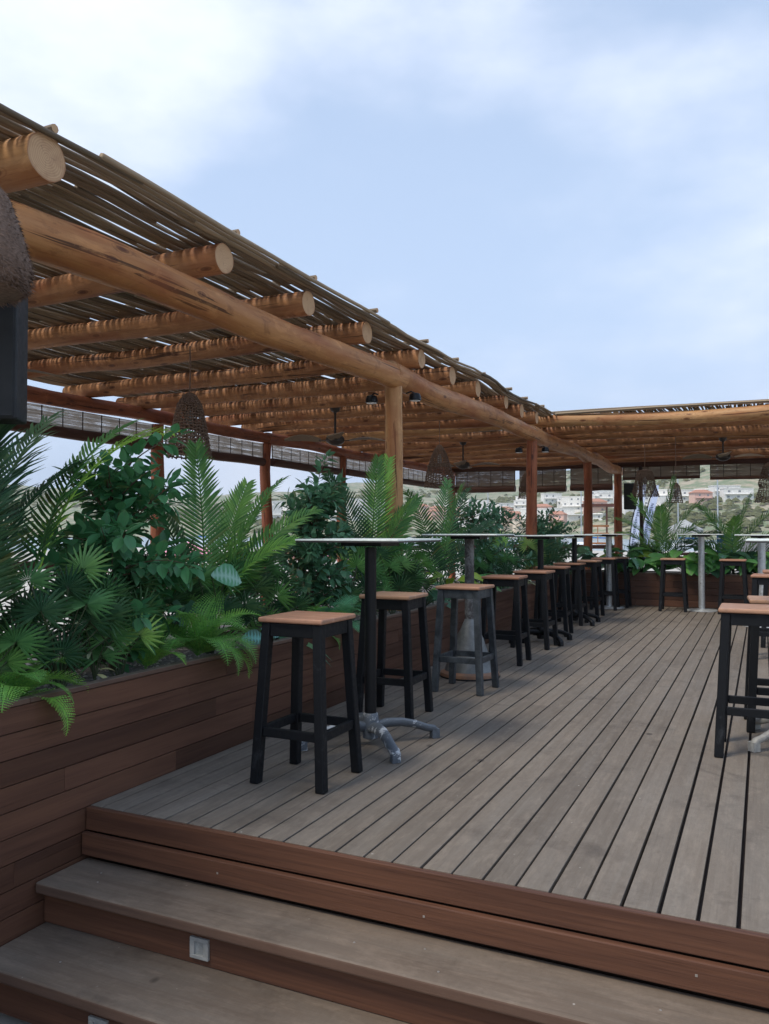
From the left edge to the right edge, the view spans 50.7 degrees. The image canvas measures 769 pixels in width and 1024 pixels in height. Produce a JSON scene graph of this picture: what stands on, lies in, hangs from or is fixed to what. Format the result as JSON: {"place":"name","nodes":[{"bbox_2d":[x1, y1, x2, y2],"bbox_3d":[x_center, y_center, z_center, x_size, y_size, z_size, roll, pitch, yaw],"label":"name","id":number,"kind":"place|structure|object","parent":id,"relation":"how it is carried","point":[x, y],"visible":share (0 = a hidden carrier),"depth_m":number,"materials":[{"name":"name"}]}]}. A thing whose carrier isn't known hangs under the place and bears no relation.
{"place":"outdoors","nodes":[
{"label":"outdoors","id":0,"kind":"place"},
{"bbox_2d":[56,621,125,680],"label":"succulent plant","id":1,"kind":"object","parent":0,"point":[94,671],"visible":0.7,"depth_m":3.70,"materials":[{"name":"green plant"}]},
{"bbox_2d":[147,566,198,639],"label":"monstera plant","id":2,"kind":"object","parent":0,"point":[189,604],"visible":0.16,"depth_m":4.42,"materials":[{"name":"green plant"}]},
{"bbox_2d":[1,577,479,669],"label":"soil","id":3,"kind":"structure","parent":0,"point":[456,579],"depth_m":10.40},
{"bbox_2d":[0,544,613,622],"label":"terrace railing","id":4,"kind":"object","parent":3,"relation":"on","point":[598,546],"visible":0.03,"depth_m":17.83,"materials":[{"name":"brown wood"}]},
{"bbox_2d":[0,103,768,610],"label":"pergola","id":5,"kind":"object","parent":3,"relation":"on","point":[230,337],"visible":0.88,"depth_m":7.33,"materials":[{"name":"wood"}]},
{"bbox_2d":[0,298,27,424],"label":"loudspeaker","id":6,"kind":"object","parent":5,"relation":"attached to","point":[13,357],"visible":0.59,"depth_m":3.28,"materials":[{"name":"plastic"}]},
{"bbox_2d":[0,187,37,308],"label":"wicker lamp","id":7,"kind":"object","parent":5,"relation":"hanging from","point":[17,273],"visible":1,"depth_m":2.89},
{"bbox_2d":[10,402,155,449],"bbox_3d":[-3.375,-0.955,9.064,0.125,0.328,2.291,-1,-1,25],"label":"bamboo blind","id":8,"kind":"object","parent":5,"relation":"hanging from","point":[91,428],"visible":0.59,"depth_m":9.02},
{"bbox_2d":[167,346,211,459],"bbox_3d":[-1.580,-0.891,6.572,0.369,0.912,0.366,-1,-1,25],"label":"wicker lamp","id":9,"kind":"object","parent":5,"relation":"hanging from","point":[190,402],"visible":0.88,"depth_m":6.49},
{"bbox_2d":[164,426,265,465],"bbox_3d":[-2.318,-0.890,11.329,0.124,0.352,2.231,-1,-1,25],"label":"bamboo blind","id":10,"kind":"object","parent":5,"relation":"hanging from","point":[226,452],"visible":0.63,"depth_m":11.63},
{"bbox_2d":[270,445,341,474],"bbox_3d":[-1.274,-0.844,13.567,0.124,0.340,2.231,-1,-1,25],"label":"bamboo blind","id":11,"kind":"object","parent":5,"relation":"hanging from","point":[301,456],"visible":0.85,"depth_m":13.30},
{"bbox_2d":[284,407,384,446],"bbox_3d":[-0.606,-1.053,9.965,0.916,0.470,0.916,-1,-2,41],"label":"ceiling fan","id":12,"kind":"object","parent":5,"relation":"hanging from","point":[336,439],"visible":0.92,"depth_m":9.92},
{"bbox_2d":[346,458,384,478],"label":"bamboo blind","id":13,"kind":"object","parent":5,"relation":"hanging from","point":[356,469],"visible":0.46,"depth_m":15.18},
{"bbox_2d":[403,468,452,489],"bbox_3d":[0.952,-0.727,18.337,0.124,0.351,3.160,-1,-1,25],"label":"bamboo blind","id":14,"kind":"object","parent":5,"relation":"hanging from","point":[412,476],"visible":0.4,"depth_m":17.77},
{"bbox_2d":[424,421,454,487],"bbox_3d":[0.746,-0.787,11.036,0.424,0.912,0.423,-1,-1,25],"label":"wicker lamp","id":15,"kind":"object","parent":5,"relation":"hanging from","point":[438,449],"visible":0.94,"depth_m":10.96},
{"bbox_2d":[427,442,499,468],"bbox_3d":[1.335,-0.964,13.793,0.916,0.470,0.916,1,-2,-31],"label":"ceiling fan","id":16,"kind":"object","parent":5,"relation":"hanging from","point":[463,464],"visible":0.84,"depth_m":13.72},
{"bbox_2d":[454,471,515,492],"bbox_3d":[2.414,-0.733,19.508,1.502,0.544,0.151,-1,-1,25],"label":"bamboo blind","id":17,"kind":"object","parent":5,"relation":"hanging from","point":[481,481],"visible":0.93,"depth_m":19.48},
{"bbox_2d":[519,469,566,492],"bbox_3d":[3.683,-0.737,18.916,1.102,0.565,0.152,-1,-1,25],"label":"bamboo blind","id":18,"kind":"object","parent":5,"relation":"hanging from","point":[553,480],"visible":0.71,"depth_m":18.82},
{"bbox_2d":[570,468,612,490],"bbox_3d":[4.697,-0.752,18.443,0.942,0.556,0.152,-1,-1,25],"label":"bamboo blind","id":19,"kind":"object","parent":5,"relation":"hanging from","point":[599,475],"visible":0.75,"depth_m":18.40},
{"bbox_2d":[624,483,636,509],"bbox_3d":[5.287,-0.333,17.460,0.250,0.560,0.346,0,-1,20],"label":"loudspeaker","id":20,"kind":"object","parent":5,"relation":"attached to","point":[629,504],"visible":0.73,"depth_m":17.31,"materials":[{"name":"plastic"}]},
{"bbox_2d":[631,443,659,496],"bbox_3d":[4.437,-0.716,13.837,0.487,0.922,0.486,-1,-1,25],"label":"wicker lamp","id":21,"kind":"object","parent":5,"relation":"hanging from","point":[644,480],"visible":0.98,"depth_m":13.74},
{"bbox_2d":[623,465,699,479],"bbox_3d":[6.062,-0.879,17.810,1.610,0.332,0.064,-1,-1,25],"label":"bamboo blind","id":22,"kind":"object","parent":5,"relation":"hanging from","point":[661,472],"visible":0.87,"depth_m":17.75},
{"bbox_2d":[668,436,682,502],"bbox_3d":[4.617,-0.669,12.872,0.228,1.062,0.226,-1,-1,25],"label":"wicker lamp","id":23,"kind":"object","parent":5,"relation":"hanging from","point":[677,492],"visible":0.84,"depth_m":12.83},
{"bbox_2d":[683,437,764,460],"bbox_3d":[5.515,-1.022,13.223,0.916,0.380,0.916,1,-1,-26],"label":"ceiling fan","id":24,"kind":"object","parent":5,"relation":"hanging from","point":[722,456],"visible":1,"depth_m":13.19},
{"bbox_2d":[710,463,768,479],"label":"bamboo blind","id":25,"kind":"object","parent":5,"relation":"hanging from","point":[738,471],"visible":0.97,"depth_m":17.16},
{"bbox_2d":[755,462,768,502],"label":"wicker lamp","id":26,"kind":"object","parent":5,"relation":"hanging from","point":[763,485],"visible":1,"depth_m":13.16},
{"bbox_2d":[570,569,768,608],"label":"cross planter","id":27,"kind":"object","parent":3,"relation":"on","point":[645,587],"visible":0.23,"depth_m":12.41,"materials":[{"name":"red wood"}]},
{"bbox_2d":[577,546,630,569],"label":"foliage plant","id":28,"kind":"object","parent":27,"relation":"in","point":[586,553],"visible":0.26,"depth_m":13.13,"materials":[{"name":"green plant"}]},
{"bbox_2d":[599,544,651,573],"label":"foliage plant","id":29,"kind":"object","parent":27,"relation":"in","point":[643,553],"visible":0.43,"depth_m":12.81,"materials":[{"name":"green plant"}]},
{"bbox_2d":[627,542,662,571],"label":"fan palm","id":30,"kind":"object","parent":27,"relation":"on","point":[637,544],"visible":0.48,"depth_m":12.89,"materials":[{"name":"green plant"}]},
{"bbox_2d":[617,554,676,575],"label":"foliage plant","id":31,"kind":"object","parent":27,"relation":"in","point":[642,563],"visible":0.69,"depth_m":12.57,"materials":[{"name":"green plant"}]},
{"bbox_2d":[614,474,722,557],"bbox_3d":[4.387,0.199,12.679,1.681,1.614,0.733,-1,-1,25],"label":"palm plant","id":32,"kind":"object","parent":27,"relation":"on","point":[658,541],"visible":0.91,"depth_m":12.67,"materials":[{"name":"green plant"}]},
{"bbox_2d":[643,544,719,575],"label":"foliage plant","id":33,"kind":"object","parent":27,"relation":"in","point":[692,568],"visible":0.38,"depth_m":12.37,"materials":[{"name":"green plant"}]},
{"bbox_2d":[666,545,751,577],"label":"foliage plant","id":34,"kind":"object","parent":27,"relation":"in","point":[734,555],"visible":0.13,"depth_m":12.18,"materials":[{"name":"green plant"}]},
{"bbox_2d":[679,492,768,573],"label":"palm plant","id":35,"kind":"object","parent":27,"relation":"on","point":[731,524],"visible":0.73,"depth_m":12.31,"materials":[{"name":"green plant"}]},
{"bbox_2d":[696,553,757,575],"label":"foliage plant","id":36,"kind":"object","parent":27,"relation":"in","point":[717,564],"visible":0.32,"depth_m":12.10,"materials":[{"name":"green plant"}]},
{"bbox_2d":[8,537,716,550],"bbox_3d":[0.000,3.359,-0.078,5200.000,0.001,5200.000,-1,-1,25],"label":"water","id":37,"kind":"structure","parent":0,"point":[625,541],"depth_m":258.05,"materials":[{"name":"blue liquid"}]},
{"bbox_2d":[0,547,736,1023],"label":"quay ground","id":38,"kind":"structure","parent":0,"point":[4,1019],"depth_m":30.70,"materials":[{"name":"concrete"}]},
{"bbox_2d":[0,574,582,946],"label":"long planter","id":39,"kind":"object","parent":38,"relation":"on","point":[138,724],"visible":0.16,"depth_m":3.63,"materials":[{"name":"red wood"}]},
{"bbox_2d":[0,409,84,597],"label":"palm plant","id":40,"kind":"object","parent":39,"relation":"on","point":[13,472],"visible":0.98,"depth_m":3.43,"materials":[{"name":"green plant"}]},
{"bbox_2d":[0,657,88,735],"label":"fern plant","id":41,"kind":"object","parent":39,"relation":"on","point":[21,687],"visible":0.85,"depth_m":3.24,"materials":[{"name":"green plant"}]},
{"bbox_2d":[0,585,89,685],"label":"fan palm","id":42,"kind":"object","parent":39,"relation":"on","point":[17,664],"visible":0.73,"depth_m":3.33,"materials":[{"name":"green plant"}]},
{"bbox_2d":[0,541,142,689],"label":"fan palm","id":43,"kind":"object","parent":39,"relation":"on","point":[92,602],"visible":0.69,"depth_m":3.56,"materials":[{"name":"green plant"}]},
{"bbox_2d":[0,418,179,618],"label":"palm plant","id":44,"kind":"object","parent":39,"relation":"on","point":[48,527],"visible":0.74,"depth_m":3.77,"materials":[{"name":"green plant"}]},
{"bbox_2d":[31,567,167,675],"bbox_3d":[-1.281,0.530,3.880,0.546,0.569,0.743,-1,-1,25],"label":"fan palm","id":45,"kind":"object","parent":39,"relation":"on","point":[148,638],"visible":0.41,"depth_m":3.74,"materials":[{"name":"green plant"}]},
{"bbox_2d":[23,423,209,675],"bbox_3d":[-1.329,0.167,4.058,0.908,1.260,0.902,0,-1,-5],"label":"leafy shrub","id":46,"kind":"object","parent":39,"relation":"on","point":[109,489],"visible":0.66,"depth_m":3.97,"materials":[{"name":"green plant"}]},
{"bbox_2d":[118,612,198,668],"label":"fern plant","id":47,"kind":"object","parent":39,"relation":"on","point":[149,658],"visible":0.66,"depth_m":4.02,"materials":[{"name":"green plant"}]},
{"bbox_2d":[156,590,260,676],"bbox_3d":[-0.928,0.656,4.274,0.487,0.454,0.702,-1,-1,25],"label":"fern plant","id":48,"kind":"object","parent":39,"relation":"on","point":[202,631],"visible":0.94,"depth_m":4.26,"materials":[{"name":"green plant"}]},
{"bbox_2d":[160,550,267,653],"bbox_3d":[-0.998,0.527,4.668,0.514,0.613,0.803,-2,-2,54],"label":"fan palm","id":49,"kind":"object","parent":39,"relation":"on","point":[235,602],"visible":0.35,"depth_m":4.59,"materials":[{"name":"green plant"}]},
{"bbox_2d":[123,437,324,625],"bbox_3d":[-0.868,0.221,4.734,0.768,1.262,1.594,-1,-1,25],"label":"palm plant","id":50,"kind":"object","parent":39,"relation":"on","point":[240,527],"visible":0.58,"depth_m":4.76,"materials":[{"name":"green plant"}]},
{"bbox_2d":[211,563,277,651],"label":"caladium plant","id":51,"kind":"object","parent":39,"relation":"on","point":[226,574],"visible":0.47,"depth_m":4.44,"materials":[{"name":"green plant"}]},
{"bbox_2d":[220,551,316,635],"bbox_3d":[-0.824,0.542,5.081,0.539,0.601,0.770,-1,-1,25],"label":"fan palm","id":52,"kind":"object","parent":39,"relation":"on","point":[285,600],"visible":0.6,"depth_m":5.10,"materials":[{"name":"green plant"}]},
{"bbox_2d":[267,449,359,621],"bbox_3d":[-0.521,0.233,5.925,0.789,1.423,0.733,-1,-1,25],"label":"leafy shrub","id":53,"kind":"object","parent":39,"relation":"on","point":[312,558],"visible":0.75,"depth_m":5.83,"materials":[{"name":"green plant"}]},
{"bbox_2d":[316,594,360,631],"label":"fern plant","id":54,"kind":"object","parent":39,"relation":"on","point":[347,609],"visible":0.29,"depth_m":5.67,"materials":[{"name":"green plant"}]},
{"bbox_2d":[315,545,395,620],"bbox_3d":[-0.261,0.547,6.302,0.526,0.649,0.830,-1,-1,25],"label":"fan palm","id":55,"kind":"object","parent":39,"relation":"on","point":[356,563],"visible":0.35,"depth_m":6.22,"materials":[{"name":"green plant"}]},
{"bbox_2d":[321,453,436,582],"bbox_3d":[-0.012,0.184,6.796,0.610,1.433,1.710,-1,-1,25],"label":"palm plant","id":56,"kind":"object","parent":39,"relation":"on","point":[408,507],"visible":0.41,"depth_m":6.67,"materials":[{"name":"green plant"}]},
{"bbox_2d":[352,542,428,613],"bbox_3d":[0.029,0.547,6.712,0.503,0.667,0.784,-1,-1,25],"label":"fan palm","id":57,"kind":"object","parent":39,"relation":"on","point":[404,579],"visible":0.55,"depth_m":6.67,"materials":[{"name":"green plant"}]},
{"bbox_2d":[364,545,438,610],"bbox_3d":[0.242,0.593,7.176,0.484,0.598,0.972,-1,-2,39],"label":"fan palm","id":58,"kind":"object","parent":39,"relation":"on","point":[422,562],"visible":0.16,"depth_m":7.28,"materials":[{"name":"green plant"}]},
{"bbox_2d":[419,582,450,607],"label":"foliage plant","id":59,"kind":"object","parent":39,"relation":"in","point":[431,597],"visible":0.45,"depth_m":7.37,"materials":[{"name":"green plant"}]},
{"bbox_2d":[403,477,494,589],"bbox_3d":[0.709,0.274,8.189,0.700,1.318,1.781,-1,-1,25],"label":"palm plant","id":60,"kind":"object","parent":39,"relation":"on","point":[442,551],"visible":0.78,"depth_m":8.25,"materials":[{"name":"green plant"}]},
{"bbox_2d":[425,571,482,600],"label":"foliage plant","id":61,"kind":"object","parent":39,"relation":"on","point":[462,578],"visible":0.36,"depth_m":7.97,"materials":[{"name":"green plant"}]},
{"bbox_2d":[439,493,515,588],"bbox_3d":[0.996,0.361,9.176,0.941,1.180,0.984,1,-1,-25],"label":"leafy shrub","id":62,"kind":"object","parent":39,"relation":"on","point":[472,521],"visible":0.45,"depth_m":9.09,"materials":[{"name":"green plant"}]},
{"bbox_2d":[459,545,505,583],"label":"fan palm","id":63,"kind":"object","parent":39,"relation":"on","point":[478,565],"visible":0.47,"depth_m":8.98,"materials":[{"name":"green plant"}]},
{"bbox_2d":[474,500,535,588],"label":"leafy shrub","id":64,"kind":"object","parent":39,"relation":"on","point":[506,522],"visible":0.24,"depth_m":9.97,"materials":[{"name":"green plant"}]},
{"bbox_2d":[484,530,525,588],"bbox_3d":[1.390,0.579,9.825,0.555,0.750,0.796,-1,-1,25],"label":"fan palm","id":65,"kind":"object","parent":39,"relation":"on","point":[512,561],"visible":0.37,"depth_m":9.60,"materials":[{"name":"green plant"}]},
{"bbox_2d":[511,533,548,581],"bbox_3d":[1.886,0.632,10.906,0.517,0.692,0.839,-1,-1,25],"label":"fan palm","id":66,"kind":"object","parent":39,"relation":"on","point":[525,545],"visible":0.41,"depth_m":10.81,"materials":[{"name":"green plant"}]},
{"bbox_2d":[506,507,576,575],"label":"leafy shrub","id":67,"kind":"object","parent":39,"relation":"on","point":[541,527],"visible":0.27,"depth_m":11.84,"materials":[{"name":"green plant"}]},
{"bbox_2d":[526,526,581,565],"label":"palm plant","id":68,"kind":"object","parent":39,"relation":"on","point":[549,559],"visible":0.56,"depth_m":11.25,"materials":[{"name":"green plant"}]},
{"bbox_2d":[547,517,580,573],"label":"leafy shrub","id":69,"kind":"object","parent":39,"relation":"on","point":[560,538],"visible":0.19,"depth_m":12.78,"materials":[{"name":"green plant"}]},
{"bbox_2d":[0,806,768,1023],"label":"wooden steps","id":70,"kind":"structure","parent":38,"relation":"on","point":[108,943],"depth_m":2.71,"materials":[{"name":"brown wood"}]},
{"bbox_2d":[99,626,768,1011],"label":"deck substructure","id":71,"kind":"object","parent":38,"relation":"on","point":[739,914],"depth_m":2.90,"materials":[{"name":"wood"}]},
{"bbox_2d":[91,604,768,933],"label":"deck","id":72,"kind":"structure","parent":71,"relation":"on","point":[550,770],"depth_m":3.72,"materials":[{"name":"grey wood"}]},
{"bbox_2d":[250,611,362,793],"bbox_3d":[-0.362,0.868,3.830,0.390,0.761,0.390,-1,-1,25],"label":"bar stool","id":73,"kind":"object","parent":72,"relation":"on","point":[317,628],"visible":1,"depth_m":3.74,"materials":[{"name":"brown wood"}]},
{"bbox_2d":[295,538,440,763],"bbox_3d":[-0.076,0.704,4.434,0.600,1.115,0.600,-1,-1,25],"label":"bar table","id":74,"kind":"object","parent":72,"relation":"on","point":[372,726],"visible":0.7,"depth_m":4.40,"materials":[{"name":"metal"}]},
{"bbox_2d":[356,591,432,718],"bbox_3d":[0.061,0.898,5.138,0.390,0.761,0.390,-1,-1,23],"label":"bar stool","id":75,"kind":"object","parent":72,"relation":"on","point":[406,603],"visible":0.86,"depth_m":5.05,"materials":[{"name":"black paint"}]},
{"bbox_2d":[432,583,498,695],"bbox_3d":[0.594,0.917,5.949,0.390,0.761,0.390,-1,-1,26],"label":"bar stool","id":76,"kind":"object","parent":72,"relation":"on","point":[455,592],"visible":1,"depth_m":5.86,"materials":[{"name":"paint"}]},
{"bbox_2d":[422,534,514,680],"bbox_3d":[0.682,0.744,6.508,0.600,1.134,0.600,-1,-1,22],"label":"bar table","id":77,"kind":"object","parent":72,"relation":"on","point":[465,642],"visible":0.77,"depth_m":6.42,"materials":[{"name":"metal"}]},
{"bbox_2d":[481,574,531,665],"bbox_3d":[1.070,0.946,7.205,0.390,0.761,0.390,-1,-1,23],"label":"bar stool","id":78,"kind":"object","parent":72,"relation":"on","point":[516,582],"visible":0.88,"depth_m":7.10,"materials":[{"name":"black paint"}]},
{"bbox_2d":[510,569,557,649],"bbox_3d":[1.509,0.969,8.159,0.390,0.761,0.390,-1,-1,27],"label":"bar stool","id":79,"kind":"object","parent":72,"relation":"on","point":[545,622],"visible":0.81,"depth_m":8.05,"materials":[{"name":"black paint"}]},
{"bbox_2d":[506,535,573,645],"bbox_3d":[1.638,0.800,8.511,0.600,1.113,0.600,-1,-1,23],"label":"bar table","id":80,"kind":"object","parent":72,"relation":"on","point":[538,632],"visible":0.63,"depth_m":8.48,"materials":[{"name":"metal"}]},
{"bbox_2d":[533,565,573,636],"bbox_3d":[1.899,0.991,9.135,0.390,0.761,0.390,-1,-1,22],"label":"bar stool","id":81,"kind":"object","parent":72,"relation":"on","point":[565,613],"visible":0.6,"depth_m":9.02,"materials":[{"name":"black paint"}]},
{"bbox_2d":[551,562,588,625],"bbox_3d":[2.318,1.015,10.153,0.390,0.761,0.390,-1,-1,25],"label":"bar stool","id":82,"kind":"object","parent":72,"relation":"on","point":[579,567],"visible":0.82,"depth_m":10.06,"materials":[{"name":"black paint"}]},
{"bbox_2d":[549,534,601,625],"bbox_3d":[2.397,0.840,10.231,0.600,1.113,0.600,-1,-1,23],"label":"bar table","id":83,"kind":"object","parent":72,"relation":"on","point":[574,585],"visible":0.62,"depth_m":10.20,"materials":[{"name":"metal"}]},
{"bbox_2d":[571,560,604,615],"bbox_3d":[2.759,1.036,11.050,0.390,0.761,0.390,-1,-2,27],"label":"bar stool","id":84,"kind":"object","parent":72,"relation":"on","point":[595,564],"visible":0.62,"depth_m":10.91,"materials":[{"name":"black paint"}]},
{"bbox_2d":[589,557,619,610],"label":"bar stool","id":85,"kind":"object","parent":72,"relation":"on","point":[614,592],"visible":0.81,"depth_m":11.93,"materials":[{"name":"black paint"}]},
{"bbox_2d":[599,534,631,608],"bbox_3d":[3.397,0.889,12.280,0.600,1.114,0.600,-1,-1,24],"label":"bar table","id":86,"kind":"object","parent":72,"relation":"on","point":[608,605],"visible":0.79,"depth_m":12.24,"materials":[{"name":"metal"}]},
{"bbox_2d":[603,556,631,607],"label":"bar stool","id":87,"kind":"object","parent":72,"relation":"on","point":[626,590],"visible":0.5,"depth_m":12.36,"materials":[{"name":"black paint"}]},
{"bbox_2d":[658,558,688,611],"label":"bar stool","id":88,"kind":"object","parent":72,"relation":"on","point":[663,594],"visible":1,"depth_m":11.70,"materials":[{"name":"black paint"}]},
{"bbox_2d":[678,534,723,611],"bbox_3d":[4.617,0.878,11.821,0.600,1.114,0.600,-1,-1,24],"label":"bar table","id":89,"kind":"object","parent":72,"relation":"on","point":[701,572],"visible":0.94,"depth_m":11.78,"materials":[{"name":"metal"}]},
{"bbox_2d":[718,559,748,613],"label":"bar stool","id":90,"kind":"object","parent":72,"relation":"on","point":[729,562],"visible":0.88,"depth_m":11.28,"materials":[{"name":"black paint"}]},
{"bbox_2d":[714,603,768,757],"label":"bar stool","id":91,"kind":"object","parent":72,"relation":"on","point":[737,614],"visible":1,"depth_m":4.16,"materials":[{"name":"black paint"}]},
{"bbox_2d":[735,534,768,627],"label":"bar table","id":92,"kind":"object","parent":72,"relation":"on","point":[761,547],"visible":0.39,"depth_m":9.84,"materials":[{"name":"metal"}]},
{"bbox_2d":[744,595,768,732],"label":"bar stool","id":93,"kind":"object","parent":72,"relation":"on","point":[752,682],"visible":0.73,"depth_m":4.68,"materials":[{"name":"black paint"}]},
{"bbox_2d":[745,539,768,752],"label":"bar table","id":94,"kind":"object","parent":72,"relation":"on","point":[754,745],"visible":0.75,"depth_m":4.26,"materials":[{"name":"metal"}]},
{"bbox_2d":[751,573,768,636],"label":"bar stool","id":95,"kind":"object","parent":72,"relation":"on","point":[758,579],"visible":0.56,"depth_m":7.30,"materials":[{"name":"black paint"}]},
{"bbox_2d":[581,504,613,543],"bbox_3d":[8.513,1.111,32.426,1.248,2.850,1.056,0,-1,14],"label":"lookout frame","id":96,"kind":"object","parent":38,"relation":"on","point":[603,505],"visible":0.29,"depth_m":31.99,"materials":[{"name":"brown wood"}]},
{"bbox_2d":[629,486,645,558],"bbox_3d":[7.359,0.768,23.616,0.495,3.126,0.031,0,-1,19],"label":"feather banner","id":97,"kind":"object","parent":38,"relation":"on","point":[633,529],"visible":0.37,"depth_m":23.63,"materials":[{"name":"white fabric"}]},
{"bbox_2d":[644,485,658,557],"bbox_3d":[7.792,0.773,23.857,0.535,3.126,0.031,0,-1,19],"label":"feather banner","id":98,"kind":"object","parent":38,"relation":"on","point":[652,503],"visible":0.32,"depth_m":23.86,"materials":[{"name":"white fabric"}]},
{"bbox_2d":[668,520,702,536],"bbox_3d":[14.251,1.505,38.569,1.571,2.350,1.571,1,-2,-42],"label":"parasol","id":99,"kind":"object","parent":38,"relation":"on","point":[686,522],"visible":0.34,"depth_m":38.16,"materials":[{"name":"white fabric"}]},
{"bbox_2d":[0,0,768,495],"label":"sky","id":100,"kind":"structure","parent":0,"point":[568,200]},
{"bbox_2d":[3,465,768,539],"bbox_3d":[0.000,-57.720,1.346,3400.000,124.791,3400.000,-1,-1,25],"label":"hills","id":101,"kind":"structure","parent":0,"point":[703,481],"depth_m":486.47,"materials":[{"name":"plant"}]},
{"bbox_2d":[5,467,768,532],"bbox_3d":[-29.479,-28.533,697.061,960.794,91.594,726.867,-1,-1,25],"label":"hillside scrub","id":102,"kind":"object","parent":101,"relation":"on","point":[756,512],"visible":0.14,"depth_m":392.13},
{"bbox_2d":[541,493,561,504],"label":"white house","id":103,"kind":"structure","parent":101,"relation":"on","point":[547,498],"depth_m":530.89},
{"bbox_2d":[562,496,598,512],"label":"apartment block","id":104,"kind":"structure","parent":101,"relation":"on","point":[571,502],"depth_m":474.20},
{"bbox_2d":[622,495,668,514],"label":"apartment block","id":105,"kind":"structure","parent":101,"relation":"on","point":[661,499],"depth_m":399.64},
{"bbox_2d":[689,489,713,504],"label":"pink house","id":106,"kind":"structure","parent":101,"relation":"on","point":[695,495],"depth_m":392.39,"materials":[{"name":"tile"}]},
{"bbox_2d":[708,485,740,497],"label":"white house","id":107,"kind":"structure","parent":101,"relation":"on","point":[712,488],"depth_m":409.92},
{"bbox_2d":[720,488,753,501],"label":"white house","id":108,"kind":"structure","parent":101,"relation":"on","point":[741,494],"depth_m":389.52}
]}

